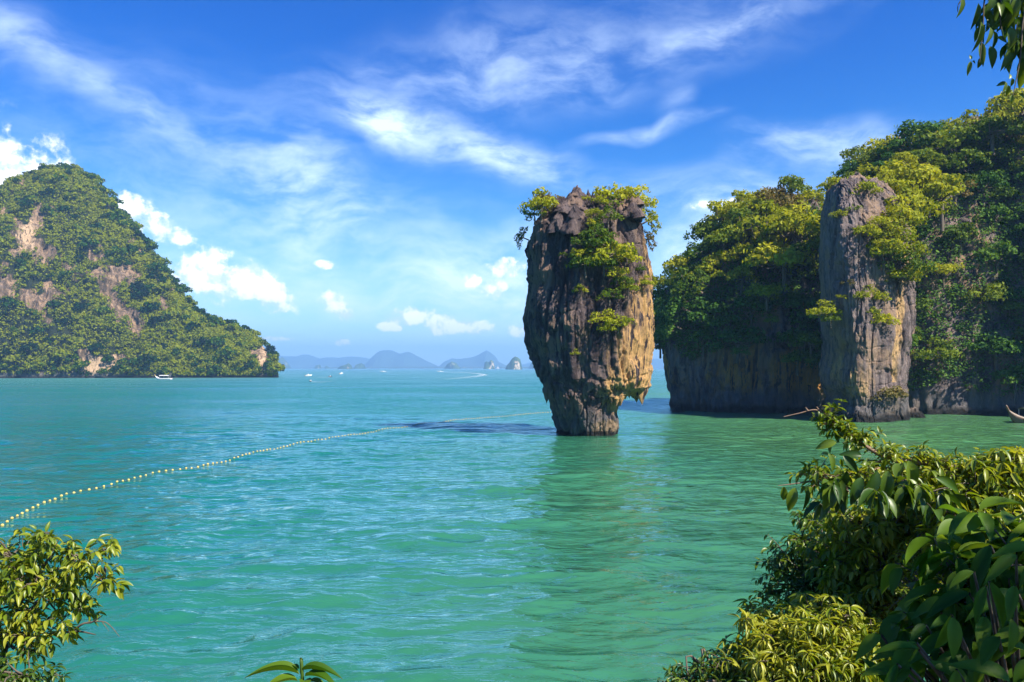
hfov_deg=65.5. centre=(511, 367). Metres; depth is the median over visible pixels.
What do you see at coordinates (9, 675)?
leafy shrub
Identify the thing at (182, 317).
hill tree
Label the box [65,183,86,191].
hill tree
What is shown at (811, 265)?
tree
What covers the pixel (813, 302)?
tree
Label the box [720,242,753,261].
tree
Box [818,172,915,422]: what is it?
rock pillar
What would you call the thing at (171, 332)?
hill tree
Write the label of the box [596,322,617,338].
bush
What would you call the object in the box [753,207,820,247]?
tree
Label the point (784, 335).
tree
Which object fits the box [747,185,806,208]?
tree
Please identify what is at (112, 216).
hill tree
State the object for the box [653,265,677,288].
tree
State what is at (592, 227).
bush
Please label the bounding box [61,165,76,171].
hill tree
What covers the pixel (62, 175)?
hill tree
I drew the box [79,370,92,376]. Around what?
hill tree
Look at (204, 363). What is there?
hill tree
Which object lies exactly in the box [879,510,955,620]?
feathery plant
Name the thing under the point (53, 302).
hill tree
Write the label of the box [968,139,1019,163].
tree
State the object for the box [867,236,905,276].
tree
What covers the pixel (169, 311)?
hill tree
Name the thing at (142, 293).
hill tree
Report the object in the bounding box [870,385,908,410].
tree
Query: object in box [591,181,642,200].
bush
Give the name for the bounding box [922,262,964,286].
tree
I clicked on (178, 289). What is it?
hill tree
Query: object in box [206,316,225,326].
hill tree
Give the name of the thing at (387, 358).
hills
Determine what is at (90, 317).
hill tree
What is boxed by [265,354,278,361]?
hill tree
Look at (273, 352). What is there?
hill tree
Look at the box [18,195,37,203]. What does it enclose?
hill tree
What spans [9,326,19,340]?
hill tree
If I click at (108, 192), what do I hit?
hill tree
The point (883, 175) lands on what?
tree
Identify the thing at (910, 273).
tree
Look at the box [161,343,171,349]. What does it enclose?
hill tree
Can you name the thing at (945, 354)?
tree
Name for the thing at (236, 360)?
hill tree
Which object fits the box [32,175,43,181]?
hill tree
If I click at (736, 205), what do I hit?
tree
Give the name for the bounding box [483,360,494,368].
islet
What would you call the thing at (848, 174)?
tree
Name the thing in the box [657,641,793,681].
shrub
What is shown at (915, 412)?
boulder
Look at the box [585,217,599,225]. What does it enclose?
bush
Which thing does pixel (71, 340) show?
hill tree
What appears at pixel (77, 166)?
hill tree
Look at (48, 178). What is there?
hill tree
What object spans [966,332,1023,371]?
tree
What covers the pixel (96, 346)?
hill tree
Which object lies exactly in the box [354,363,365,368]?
islet
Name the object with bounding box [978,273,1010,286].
tree
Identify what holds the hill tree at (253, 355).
on the hill at (29, 240)
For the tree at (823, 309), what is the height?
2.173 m
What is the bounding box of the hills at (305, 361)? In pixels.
[279,354,369,367]
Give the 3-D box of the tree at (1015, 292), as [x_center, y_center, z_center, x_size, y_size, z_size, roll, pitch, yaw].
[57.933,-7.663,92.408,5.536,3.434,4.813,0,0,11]
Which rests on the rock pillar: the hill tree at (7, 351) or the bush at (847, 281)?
the bush at (847, 281)
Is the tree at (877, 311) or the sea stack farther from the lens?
the tree at (877, 311)
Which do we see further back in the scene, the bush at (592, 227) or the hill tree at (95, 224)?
the hill tree at (95, 224)
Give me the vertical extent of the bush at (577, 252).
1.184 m
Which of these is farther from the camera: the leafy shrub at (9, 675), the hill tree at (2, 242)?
the hill tree at (2, 242)
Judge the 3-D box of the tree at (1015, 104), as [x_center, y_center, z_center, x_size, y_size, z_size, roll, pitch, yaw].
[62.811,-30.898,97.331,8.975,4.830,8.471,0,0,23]
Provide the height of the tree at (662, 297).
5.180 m
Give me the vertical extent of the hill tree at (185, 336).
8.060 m
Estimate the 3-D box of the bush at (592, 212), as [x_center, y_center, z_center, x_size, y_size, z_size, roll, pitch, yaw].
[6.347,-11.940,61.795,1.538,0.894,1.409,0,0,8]
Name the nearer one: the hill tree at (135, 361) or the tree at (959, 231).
the tree at (959, 231)
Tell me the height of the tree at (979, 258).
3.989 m
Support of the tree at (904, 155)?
on the headland
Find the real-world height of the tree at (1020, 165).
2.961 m
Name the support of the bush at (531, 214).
on the sea stack
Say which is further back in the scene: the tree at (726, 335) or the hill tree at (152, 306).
the hill tree at (152, 306)
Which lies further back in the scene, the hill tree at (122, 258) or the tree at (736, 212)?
the hill tree at (122, 258)
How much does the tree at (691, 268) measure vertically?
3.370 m
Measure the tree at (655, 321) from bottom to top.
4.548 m
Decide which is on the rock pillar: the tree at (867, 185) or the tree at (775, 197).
the tree at (867, 185)
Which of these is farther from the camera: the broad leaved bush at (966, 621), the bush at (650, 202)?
the bush at (650, 202)
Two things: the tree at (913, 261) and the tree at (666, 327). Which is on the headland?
the tree at (666, 327)
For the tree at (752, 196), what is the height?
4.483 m
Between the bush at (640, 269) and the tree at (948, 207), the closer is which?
the bush at (640, 269)
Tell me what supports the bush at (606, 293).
on the sea stack
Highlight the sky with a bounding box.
[0,0,1023,365]
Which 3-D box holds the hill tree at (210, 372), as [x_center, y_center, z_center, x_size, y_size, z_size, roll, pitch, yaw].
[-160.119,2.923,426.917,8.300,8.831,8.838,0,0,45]
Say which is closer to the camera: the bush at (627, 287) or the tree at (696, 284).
the bush at (627, 287)
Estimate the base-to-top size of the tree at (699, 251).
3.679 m
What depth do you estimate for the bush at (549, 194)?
64.44 m
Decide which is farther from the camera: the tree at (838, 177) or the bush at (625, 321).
the tree at (838, 177)
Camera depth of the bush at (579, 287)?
60.81 m
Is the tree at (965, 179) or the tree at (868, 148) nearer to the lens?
the tree at (965, 179)
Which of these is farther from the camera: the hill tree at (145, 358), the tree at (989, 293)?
the hill tree at (145, 358)
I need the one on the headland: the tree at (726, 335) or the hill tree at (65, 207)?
the tree at (726, 335)
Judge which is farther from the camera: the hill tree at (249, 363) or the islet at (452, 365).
the islet at (452, 365)
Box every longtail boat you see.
[154,374,172,379]
[1005,405,1023,422]
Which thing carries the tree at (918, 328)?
on the headland
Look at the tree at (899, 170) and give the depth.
90.07 m
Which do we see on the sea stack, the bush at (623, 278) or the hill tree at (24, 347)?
the bush at (623, 278)
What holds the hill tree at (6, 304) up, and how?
on the hill at (29, 240)
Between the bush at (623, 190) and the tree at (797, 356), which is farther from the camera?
the tree at (797, 356)
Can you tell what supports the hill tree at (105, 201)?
on the hill at (29, 240)
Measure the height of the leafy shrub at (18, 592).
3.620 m
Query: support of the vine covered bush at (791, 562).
on the ground
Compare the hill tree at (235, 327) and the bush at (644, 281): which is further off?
the hill tree at (235, 327)
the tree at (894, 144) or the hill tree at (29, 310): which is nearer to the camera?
the tree at (894, 144)
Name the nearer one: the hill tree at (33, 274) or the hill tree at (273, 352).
the hill tree at (33, 274)
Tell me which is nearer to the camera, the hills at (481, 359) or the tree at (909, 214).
the tree at (909, 214)
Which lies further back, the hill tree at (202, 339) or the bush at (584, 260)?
the hill tree at (202, 339)
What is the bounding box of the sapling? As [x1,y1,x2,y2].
[245,658,341,681]
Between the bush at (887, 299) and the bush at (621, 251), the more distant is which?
the bush at (887, 299)
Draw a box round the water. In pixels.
[0,368,1023,681]
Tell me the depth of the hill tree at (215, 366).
424.64 m
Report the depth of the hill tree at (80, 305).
423.35 m
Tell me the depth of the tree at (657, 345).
106.90 m
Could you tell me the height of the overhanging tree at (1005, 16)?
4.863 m
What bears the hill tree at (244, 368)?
on the hill at (29, 240)
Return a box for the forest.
[0,166,280,376]
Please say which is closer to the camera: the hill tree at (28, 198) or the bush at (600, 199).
the bush at (600, 199)
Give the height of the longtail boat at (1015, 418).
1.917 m
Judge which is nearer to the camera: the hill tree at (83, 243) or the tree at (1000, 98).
the tree at (1000, 98)
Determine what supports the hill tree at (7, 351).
on the hill at (29, 240)
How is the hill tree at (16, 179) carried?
on the hill at (29, 240)
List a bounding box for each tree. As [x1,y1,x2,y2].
[0,238,11,245]
[0,296,21,308]
[0,348,13,354]
[0,362,10,373]
[2,355,18,363]
[4,208,16,212]
[7,365,27,374]
[8,177,20,182]
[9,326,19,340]
[14,258,29,273]
[14,353,26,362]
[17,342,39,354]
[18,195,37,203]
[18,362,40,372]
[19,201,32,208]
[20,253,32,257]
[23,271,42,277]
[25,308,39,314]
[27,325,45,334]
[31,360,48,366]
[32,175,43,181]
[33,357,44,363]
[38,187,62,196]
[39,205,58,215]
[41,174,60,183]
[45,299,60,306]
[46,361,57,374]
[47,171,70,179]
[51,349,70,365]
[54,353,67,363]
[56,205,72,211]
[56,317,73,324]
[58,162,71,166]
[58,270,72,277]
[58,364,73,375]
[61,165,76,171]
[63,191,82,203]
[64,353,79,362]
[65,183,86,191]
[67,336,79,342]
[69,224,82,232]
[70,163,83,171]
[71,302,89,312]
[71,360,90,371]
[72,254,86,259]
[77,236,99,250]
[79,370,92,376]
[83,315,96,321]
[87,342,105,349]
[88,172,104,183]
[89,222,101,228]
[89,297,101,302]
[93,305,111,316]
[96,197,117,208]
[96,368,107,376]
[97,186,117,195]
[100,212,122,220]
[100,355,119,363]
[104,246,127,254]
[105,237,119,241]
[107,196,123,204]
[109,208,126,217]
[109,364,122,374]
[114,256,130,264]
[115,219,126,226]
[115,357,129,365]
[119,365,131,375]
[123,244,144,254]
[125,220,140,228]
[125,368,139,374]
[126,225,140,232]
[126,358,141,365]
[127,281,145,290]
[130,288,149,299]
[131,230,149,240]
[136,354,152,360]
[137,363,156,371]
[140,301,161,313]
[142,262,165,274]
[144,284,160,294]
[145,241,158,250]
[146,271,166,281]
[148,315,167,331]
[149,250,159,256]
[149,356,160,362]
[152,281,174,289]
[156,365,171,373]
[157,261,169,269]
[158,256,171,263]
[161,307,181,317]
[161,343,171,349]
[162,353,177,365]
[163,329,177,337]
[170,347,187,355]
[175,283,192,292]
[175,287,184,292]
[179,314,190,319]
[180,334,192,339]
[181,295,197,304]
[182,321,203,332]
[189,305,202,311]
[191,357,205,365]
[192,336,209,346]
[193,366,205,375]
[197,317,209,322]
[201,360,212,365]
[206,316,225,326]
[206,336,225,347]
[206,355,220,361]
[206,365,222,376]
[207,364,221,373]
[215,345,235,355]
[219,353,233,361]
[224,323,242,333]
[228,365,239,370]
[230,356,247,363]
[231,350,245,357]
[238,366,248,371]
[242,360,254,366]
[248,330,260,335]
[248,369,265,375]
[249,354,258,358]
[259,338,270,346]
[263,345,275,351]
[264,362,285,377]
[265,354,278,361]
[266,350,279,355]
[652,286,666,303]
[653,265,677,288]
[653,292,669,311]
[653,328,682,352]
[654,280,690,325]
[654,300,705,327]
[654,307,685,341]
[654,314,665,342]
[654,338,664,358]
[659,268,693,285]
[661,253,691,268]
[666,261,712,313]
[678,296,743,326]
[679,237,731,259]
[682,261,705,274]
[683,218,720,240]
[684,260,726,300]
[687,327,714,357]
[701,250,731,281]
[702,199,733,223]
[702,224,745,249]
[706,325,771,363]
[715,199,806,247]
[717,201,754,218]
[720,213,759,228]
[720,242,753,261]
[721,206,762,243]
[723,226,755,244]
[724,294,773,328]
[725,264,759,295]
[728,189,751,203]
[740,196,782,214]
[740,251,771,284]
[742,188,785,201]
[742,241,818,292]
[743,282,789,310]
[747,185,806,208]
[752,231,789,252]
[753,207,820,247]
[756,281,797,301]
[758,192,820,215]
[768,317,820,350]
[778,174,812,206]
[779,349,818,374]
[787,293,820,325]
[787,331,822,358]
[789,230,819,259]
[796,189,825,202]
[797,257,818,277]
[802,348,820,372]
[806,299,842,320]
[816,175,841,189]
[822,172,847,192]
[830,160,864,176]
[839,145,869,165]
[843,171,861,178]
[843,284,886,299]
[847,162,893,178]
[848,179,883,194]
[850,134,903,164]
[853,223,891,249]
[857,151,910,176]
[858,146,888,166]
[865,169,911,192]
[865,216,903,235]
[865,224,931,260]
[866,306,885,318]
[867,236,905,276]
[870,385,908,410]
[871,313,901,334]
[874,159,938,206]
[874,248,937,277]
[876,133,935,155]
[878,203,927,249]
[883,178,948,217]
[884,151,919,166]
[884,266,926,294]
[894,119,948,146]
[895,165,958,217]
[897,147,950,167]
[906,145,940,155]
[910,123,985,164]
[910,337,968,365]
[911,224,928,234]
[911,334,918,347]
[914,326,920,340]
[915,294,935,331]
[919,173,965,231]
[920,195,958,217]
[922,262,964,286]
[931,146,994,176]
[937,109,978,136]
[937,221,978,257]
[949,180,977,205]
[956,0,1023,103]
[956,113,1023,155]
[960,173,981,186]
[960,281,1013,318]
[963,170,1009,207]
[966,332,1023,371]
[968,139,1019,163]
[972,201,1020,223]
[972,246,1021,261]
[973,240,1017,273]
[976,167,1013,184]
[978,87,1023,137]
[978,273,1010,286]
[987,186,1023,202]
[988,287,1023,313]
[991,96,1023,133]
[991,363,1023,404]
[994,122,1021,141]
[1008,223,1023,236]
[1009,156,1023,170]
[1012,169,1023,179]
[1012,200,1023,212]
[1015,245,1023,259]
[1018,135,1023,143]
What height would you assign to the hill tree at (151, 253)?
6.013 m
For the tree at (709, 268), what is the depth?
97.26 m
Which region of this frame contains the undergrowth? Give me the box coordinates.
[654,126,1023,397]
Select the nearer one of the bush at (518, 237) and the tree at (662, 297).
the bush at (518, 237)
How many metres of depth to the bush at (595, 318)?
60.28 m
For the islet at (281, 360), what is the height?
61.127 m
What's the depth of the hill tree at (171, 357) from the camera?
422.67 m
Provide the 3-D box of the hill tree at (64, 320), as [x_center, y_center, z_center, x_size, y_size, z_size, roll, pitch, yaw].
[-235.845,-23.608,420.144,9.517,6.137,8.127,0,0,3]
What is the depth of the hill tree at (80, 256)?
440.72 m
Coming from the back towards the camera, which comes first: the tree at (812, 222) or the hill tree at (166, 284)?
the hill tree at (166, 284)
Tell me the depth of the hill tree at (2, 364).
406.13 m
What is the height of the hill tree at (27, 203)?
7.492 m
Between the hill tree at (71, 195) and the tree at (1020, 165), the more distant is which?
the hill tree at (71, 195)
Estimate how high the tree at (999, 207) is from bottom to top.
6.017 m
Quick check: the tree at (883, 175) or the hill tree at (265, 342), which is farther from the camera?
the hill tree at (265, 342)
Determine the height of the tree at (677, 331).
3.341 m
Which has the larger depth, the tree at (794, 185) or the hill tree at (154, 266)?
the hill tree at (154, 266)
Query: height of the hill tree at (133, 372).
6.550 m
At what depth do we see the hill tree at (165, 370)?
418.65 m
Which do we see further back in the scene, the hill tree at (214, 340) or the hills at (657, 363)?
the hills at (657, 363)
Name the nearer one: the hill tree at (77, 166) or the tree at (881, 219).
the tree at (881, 219)
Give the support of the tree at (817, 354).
on the headland
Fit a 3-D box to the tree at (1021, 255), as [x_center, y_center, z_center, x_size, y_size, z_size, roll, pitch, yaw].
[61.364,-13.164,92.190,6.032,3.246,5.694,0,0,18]
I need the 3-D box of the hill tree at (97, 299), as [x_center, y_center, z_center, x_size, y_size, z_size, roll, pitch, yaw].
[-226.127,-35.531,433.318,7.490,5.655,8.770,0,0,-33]
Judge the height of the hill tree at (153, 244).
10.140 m
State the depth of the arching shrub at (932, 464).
5.95 m
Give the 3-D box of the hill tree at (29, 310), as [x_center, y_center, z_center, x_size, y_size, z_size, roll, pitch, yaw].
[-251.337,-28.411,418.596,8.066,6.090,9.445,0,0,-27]
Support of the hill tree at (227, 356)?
on the hill at (29, 240)
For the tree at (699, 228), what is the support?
on the headland
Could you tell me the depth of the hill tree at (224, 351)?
427.78 m
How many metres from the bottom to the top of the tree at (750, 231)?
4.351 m
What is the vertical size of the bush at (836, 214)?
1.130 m
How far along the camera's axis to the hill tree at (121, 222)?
465.44 m
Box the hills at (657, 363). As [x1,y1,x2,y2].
[522,359,663,367]
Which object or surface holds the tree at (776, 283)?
on the headland
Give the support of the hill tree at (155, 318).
on the hill at (29, 240)
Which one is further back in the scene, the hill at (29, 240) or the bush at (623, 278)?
the hill at (29, 240)
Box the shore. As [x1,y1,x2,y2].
[308,366,528,368]
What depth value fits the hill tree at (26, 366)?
406.42 m
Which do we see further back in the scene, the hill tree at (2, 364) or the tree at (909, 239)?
the hill tree at (2, 364)
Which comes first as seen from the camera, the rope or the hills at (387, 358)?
the rope
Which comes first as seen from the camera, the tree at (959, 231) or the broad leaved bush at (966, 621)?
the broad leaved bush at (966, 621)
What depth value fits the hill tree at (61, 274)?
432.51 m
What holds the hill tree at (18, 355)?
on the hill at (29, 240)
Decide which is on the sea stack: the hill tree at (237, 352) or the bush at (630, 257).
the bush at (630, 257)
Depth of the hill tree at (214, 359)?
427.46 m
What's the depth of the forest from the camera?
436.00 m
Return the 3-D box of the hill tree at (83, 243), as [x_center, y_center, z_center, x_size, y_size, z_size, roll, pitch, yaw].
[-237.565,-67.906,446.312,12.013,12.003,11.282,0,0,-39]
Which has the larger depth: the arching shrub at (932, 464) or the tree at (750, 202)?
the tree at (750, 202)
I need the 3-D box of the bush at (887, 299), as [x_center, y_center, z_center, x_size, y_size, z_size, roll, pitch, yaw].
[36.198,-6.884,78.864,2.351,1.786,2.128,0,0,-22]
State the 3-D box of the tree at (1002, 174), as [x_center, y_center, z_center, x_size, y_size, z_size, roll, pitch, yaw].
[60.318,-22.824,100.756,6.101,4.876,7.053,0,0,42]
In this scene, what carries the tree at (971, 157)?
on the headland
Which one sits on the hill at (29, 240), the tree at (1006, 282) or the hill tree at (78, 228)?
the hill tree at (78, 228)
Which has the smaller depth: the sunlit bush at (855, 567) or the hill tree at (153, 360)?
the sunlit bush at (855, 567)
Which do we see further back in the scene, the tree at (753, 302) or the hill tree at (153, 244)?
the hill tree at (153, 244)
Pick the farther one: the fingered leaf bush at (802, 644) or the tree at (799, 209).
the tree at (799, 209)
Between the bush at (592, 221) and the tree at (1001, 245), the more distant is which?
the tree at (1001, 245)
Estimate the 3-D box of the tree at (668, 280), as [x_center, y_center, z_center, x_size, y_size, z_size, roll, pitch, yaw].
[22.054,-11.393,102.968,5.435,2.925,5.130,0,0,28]
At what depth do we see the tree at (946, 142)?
99.41 m
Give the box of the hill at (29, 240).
[0,174,278,377]
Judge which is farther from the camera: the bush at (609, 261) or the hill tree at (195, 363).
the hill tree at (195, 363)
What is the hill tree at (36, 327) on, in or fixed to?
on the hill at (29, 240)
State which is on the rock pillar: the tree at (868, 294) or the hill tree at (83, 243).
the tree at (868, 294)
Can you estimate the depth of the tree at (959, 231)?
94.71 m
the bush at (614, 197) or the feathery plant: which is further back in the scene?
the bush at (614, 197)
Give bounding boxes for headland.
[663,110,1023,415]
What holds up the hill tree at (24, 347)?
on the hill at (29, 240)
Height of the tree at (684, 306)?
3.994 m
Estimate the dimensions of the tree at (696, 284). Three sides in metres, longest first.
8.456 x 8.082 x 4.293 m
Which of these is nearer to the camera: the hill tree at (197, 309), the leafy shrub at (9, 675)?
the leafy shrub at (9, 675)
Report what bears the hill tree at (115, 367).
on the hill at (29, 240)
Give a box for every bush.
[513,227,528,249]
[517,186,557,221]
[520,205,545,224]
[532,191,562,210]
[558,252,567,257]
[564,246,603,278]
[568,248,592,262]
[570,236,595,247]
[571,283,588,296]
[578,218,618,248]
[583,226,619,256]
[584,208,602,217]
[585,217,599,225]
[586,248,619,276]
[588,196,609,205]
[588,308,619,330]
[590,236,639,274]
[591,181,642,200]
[594,205,623,227]
[594,287,623,305]
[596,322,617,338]
[598,190,623,206]
[603,313,636,333]
[605,264,631,283]
[610,275,635,288]
[611,243,642,269]
[615,277,640,298]
[622,184,658,207]
[635,264,645,274]
[637,274,654,291]
[638,209,652,221]
[642,207,661,234]
[643,229,656,251]
[712,591,911,681]
[751,495,927,669]
[790,483,955,640]
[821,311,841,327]
[827,209,846,219]
[839,278,855,284]
[855,496,1023,681]
[873,291,891,300]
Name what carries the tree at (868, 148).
on the headland
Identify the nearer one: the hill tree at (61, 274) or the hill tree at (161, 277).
the hill tree at (61, 274)
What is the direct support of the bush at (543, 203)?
on the sea stack
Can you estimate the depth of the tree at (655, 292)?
108.00 m
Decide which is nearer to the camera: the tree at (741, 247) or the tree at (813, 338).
the tree at (813, 338)
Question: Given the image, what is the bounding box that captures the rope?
[6,412,548,522]
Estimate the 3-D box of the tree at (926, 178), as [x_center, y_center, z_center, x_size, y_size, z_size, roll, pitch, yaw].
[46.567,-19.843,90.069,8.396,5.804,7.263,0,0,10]
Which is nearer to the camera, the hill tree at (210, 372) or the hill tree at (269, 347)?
the hill tree at (210, 372)
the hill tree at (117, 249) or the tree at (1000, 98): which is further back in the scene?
the hill tree at (117, 249)
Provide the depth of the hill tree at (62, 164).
487.51 m
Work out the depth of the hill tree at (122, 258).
448.48 m
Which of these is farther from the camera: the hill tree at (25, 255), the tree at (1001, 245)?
the hill tree at (25, 255)
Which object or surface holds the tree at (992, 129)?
on the headland
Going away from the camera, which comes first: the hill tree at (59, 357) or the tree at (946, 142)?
the tree at (946, 142)
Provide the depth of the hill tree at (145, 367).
417.32 m
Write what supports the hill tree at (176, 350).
on the hill at (29, 240)
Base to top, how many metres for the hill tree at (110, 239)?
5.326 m
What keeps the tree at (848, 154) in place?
on the headland
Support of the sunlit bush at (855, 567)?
on the ground
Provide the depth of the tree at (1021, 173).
96.62 m
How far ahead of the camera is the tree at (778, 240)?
95.56 m
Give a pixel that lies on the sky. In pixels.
(323, 178)
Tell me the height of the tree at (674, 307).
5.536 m
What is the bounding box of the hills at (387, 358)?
[364,350,438,366]
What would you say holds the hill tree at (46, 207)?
on the hill at (29, 240)
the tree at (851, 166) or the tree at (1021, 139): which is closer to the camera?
the tree at (1021, 139)
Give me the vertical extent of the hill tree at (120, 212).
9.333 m
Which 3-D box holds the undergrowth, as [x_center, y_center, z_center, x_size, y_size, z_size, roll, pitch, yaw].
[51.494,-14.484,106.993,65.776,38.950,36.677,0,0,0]
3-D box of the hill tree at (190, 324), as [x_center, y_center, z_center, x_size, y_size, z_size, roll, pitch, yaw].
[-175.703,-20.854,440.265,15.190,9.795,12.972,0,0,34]
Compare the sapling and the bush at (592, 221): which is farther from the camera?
the bush at (592, 221)
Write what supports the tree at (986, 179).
on the headland
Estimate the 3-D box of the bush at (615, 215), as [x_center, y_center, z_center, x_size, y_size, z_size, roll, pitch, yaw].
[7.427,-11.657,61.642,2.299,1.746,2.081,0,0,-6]
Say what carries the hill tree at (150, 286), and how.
on the hill at (29, 240)
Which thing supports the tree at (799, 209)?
on the headland
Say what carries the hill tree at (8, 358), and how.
on the hill at (29, 240)
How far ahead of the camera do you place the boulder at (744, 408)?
94.52 m
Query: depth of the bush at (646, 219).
63.87 m
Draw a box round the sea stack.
[522,185,654,435]
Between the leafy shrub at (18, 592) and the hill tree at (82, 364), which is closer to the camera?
the leafy shrub at (18, 592)
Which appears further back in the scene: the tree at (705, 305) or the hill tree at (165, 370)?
the hill tree at (165, 370)
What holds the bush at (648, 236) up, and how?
on the sea stack
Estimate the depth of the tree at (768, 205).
96.17 m
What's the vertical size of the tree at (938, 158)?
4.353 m
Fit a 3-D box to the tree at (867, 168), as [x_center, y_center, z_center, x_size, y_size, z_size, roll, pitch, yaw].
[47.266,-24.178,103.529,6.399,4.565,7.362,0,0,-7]
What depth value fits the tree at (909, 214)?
79.00 m
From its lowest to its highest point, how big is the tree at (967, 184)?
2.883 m
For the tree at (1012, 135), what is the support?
on the headland
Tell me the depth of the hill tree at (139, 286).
443.21 m
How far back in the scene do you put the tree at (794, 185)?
99.06 m
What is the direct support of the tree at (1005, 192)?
on the headland
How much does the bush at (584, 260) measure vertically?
2.594 m
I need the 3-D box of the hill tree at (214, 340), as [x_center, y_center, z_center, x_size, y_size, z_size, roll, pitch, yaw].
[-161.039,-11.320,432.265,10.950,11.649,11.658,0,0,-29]
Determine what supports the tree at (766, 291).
on the headland
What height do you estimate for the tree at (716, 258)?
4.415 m
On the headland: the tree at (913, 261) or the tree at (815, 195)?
the tree at (815, 195)
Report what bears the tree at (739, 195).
on the headland
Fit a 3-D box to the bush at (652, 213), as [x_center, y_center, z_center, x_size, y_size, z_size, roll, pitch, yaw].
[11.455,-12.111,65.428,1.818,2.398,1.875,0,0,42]
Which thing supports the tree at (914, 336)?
on the rock pillar
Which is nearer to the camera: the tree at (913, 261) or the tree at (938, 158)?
the tree at (913, 261)
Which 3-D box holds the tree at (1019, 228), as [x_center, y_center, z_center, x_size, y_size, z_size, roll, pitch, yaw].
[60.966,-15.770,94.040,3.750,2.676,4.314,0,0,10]
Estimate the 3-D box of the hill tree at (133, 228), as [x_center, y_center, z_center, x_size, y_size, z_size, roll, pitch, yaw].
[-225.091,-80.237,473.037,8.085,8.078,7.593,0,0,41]
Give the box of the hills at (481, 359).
[439,350,506,366]
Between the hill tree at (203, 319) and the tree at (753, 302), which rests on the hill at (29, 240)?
the hill tree at (203, 319)
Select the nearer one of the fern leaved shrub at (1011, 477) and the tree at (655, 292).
the fern leaved shrub at (1011, 477)
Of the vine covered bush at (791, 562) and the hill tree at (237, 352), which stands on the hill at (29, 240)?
the hill tree at (237, 352)
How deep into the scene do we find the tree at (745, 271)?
95.26 m
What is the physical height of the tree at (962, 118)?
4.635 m
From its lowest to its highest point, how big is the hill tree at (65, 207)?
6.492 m
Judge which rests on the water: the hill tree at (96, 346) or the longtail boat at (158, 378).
the longtail boat at (158, 378)
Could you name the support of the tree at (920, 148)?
on the headland
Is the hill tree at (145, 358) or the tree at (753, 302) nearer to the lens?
the tree at (753, 302)
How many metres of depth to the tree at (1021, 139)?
98.76 m
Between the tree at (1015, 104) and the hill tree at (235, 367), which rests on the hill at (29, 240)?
the hill tree at (235, 367)
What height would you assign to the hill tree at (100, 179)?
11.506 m
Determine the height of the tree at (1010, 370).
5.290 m
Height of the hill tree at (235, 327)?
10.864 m
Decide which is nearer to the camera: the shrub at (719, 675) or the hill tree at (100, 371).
the shrub at (719, 675)
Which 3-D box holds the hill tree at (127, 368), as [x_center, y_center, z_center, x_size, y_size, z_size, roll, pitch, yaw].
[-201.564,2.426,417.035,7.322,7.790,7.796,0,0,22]
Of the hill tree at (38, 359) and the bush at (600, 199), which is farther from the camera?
the hill tree at (38, 359)
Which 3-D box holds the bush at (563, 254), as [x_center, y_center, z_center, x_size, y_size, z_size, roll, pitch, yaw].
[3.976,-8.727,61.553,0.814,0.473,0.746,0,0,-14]
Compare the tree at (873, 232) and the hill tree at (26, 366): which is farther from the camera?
the hill tree at (26, 366)
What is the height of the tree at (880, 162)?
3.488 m
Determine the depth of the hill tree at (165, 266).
466.14 m
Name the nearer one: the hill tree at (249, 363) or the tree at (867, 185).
the tree at (867, 185)
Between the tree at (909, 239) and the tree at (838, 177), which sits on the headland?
the tree at (838, 177)
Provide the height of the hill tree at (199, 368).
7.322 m
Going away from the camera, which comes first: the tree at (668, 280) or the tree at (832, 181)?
the tree at (832, 181)
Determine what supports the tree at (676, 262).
on the headland
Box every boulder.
[672,405,684,412]
[735,404,750,412]
[910,407,925,417]
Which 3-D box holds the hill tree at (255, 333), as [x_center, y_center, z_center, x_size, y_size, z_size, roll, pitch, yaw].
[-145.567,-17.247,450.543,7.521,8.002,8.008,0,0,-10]
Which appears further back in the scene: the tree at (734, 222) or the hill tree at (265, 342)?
the hill tree at (265, 342)
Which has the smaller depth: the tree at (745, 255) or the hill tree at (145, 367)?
the tree at (745, 255)
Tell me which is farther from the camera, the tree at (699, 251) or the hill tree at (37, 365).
the hill tree at (37, 365)
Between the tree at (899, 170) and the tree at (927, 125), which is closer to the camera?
the tree at (899, 170)
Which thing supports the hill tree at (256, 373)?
on the hill at (29, 240)
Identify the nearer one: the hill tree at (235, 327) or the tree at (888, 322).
the tree at (888, 322)
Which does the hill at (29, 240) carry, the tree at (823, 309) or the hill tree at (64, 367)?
the hill tree at (64, 367)
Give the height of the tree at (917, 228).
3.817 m
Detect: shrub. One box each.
[0,521,132,669]
[0,648,71,681]
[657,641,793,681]
[778,399,1007,511]
[914,446,1023,553]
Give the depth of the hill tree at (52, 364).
409.25 m
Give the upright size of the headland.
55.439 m
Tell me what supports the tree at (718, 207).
on the headland
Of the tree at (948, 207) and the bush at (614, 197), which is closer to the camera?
the bush at (614, 197)
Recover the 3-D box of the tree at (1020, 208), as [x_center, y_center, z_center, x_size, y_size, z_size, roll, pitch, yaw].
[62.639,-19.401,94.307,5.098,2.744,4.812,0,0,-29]
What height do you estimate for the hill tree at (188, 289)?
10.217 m
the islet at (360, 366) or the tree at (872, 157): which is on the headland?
the tree at (872, 157)
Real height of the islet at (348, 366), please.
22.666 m
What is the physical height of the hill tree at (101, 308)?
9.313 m
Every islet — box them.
[278,357,291,368]
[338,363,352,368]
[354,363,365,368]
[444,362,459,368]
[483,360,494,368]
[505,357,521,369]
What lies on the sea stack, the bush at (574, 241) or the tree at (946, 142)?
the bush at (574, 241)

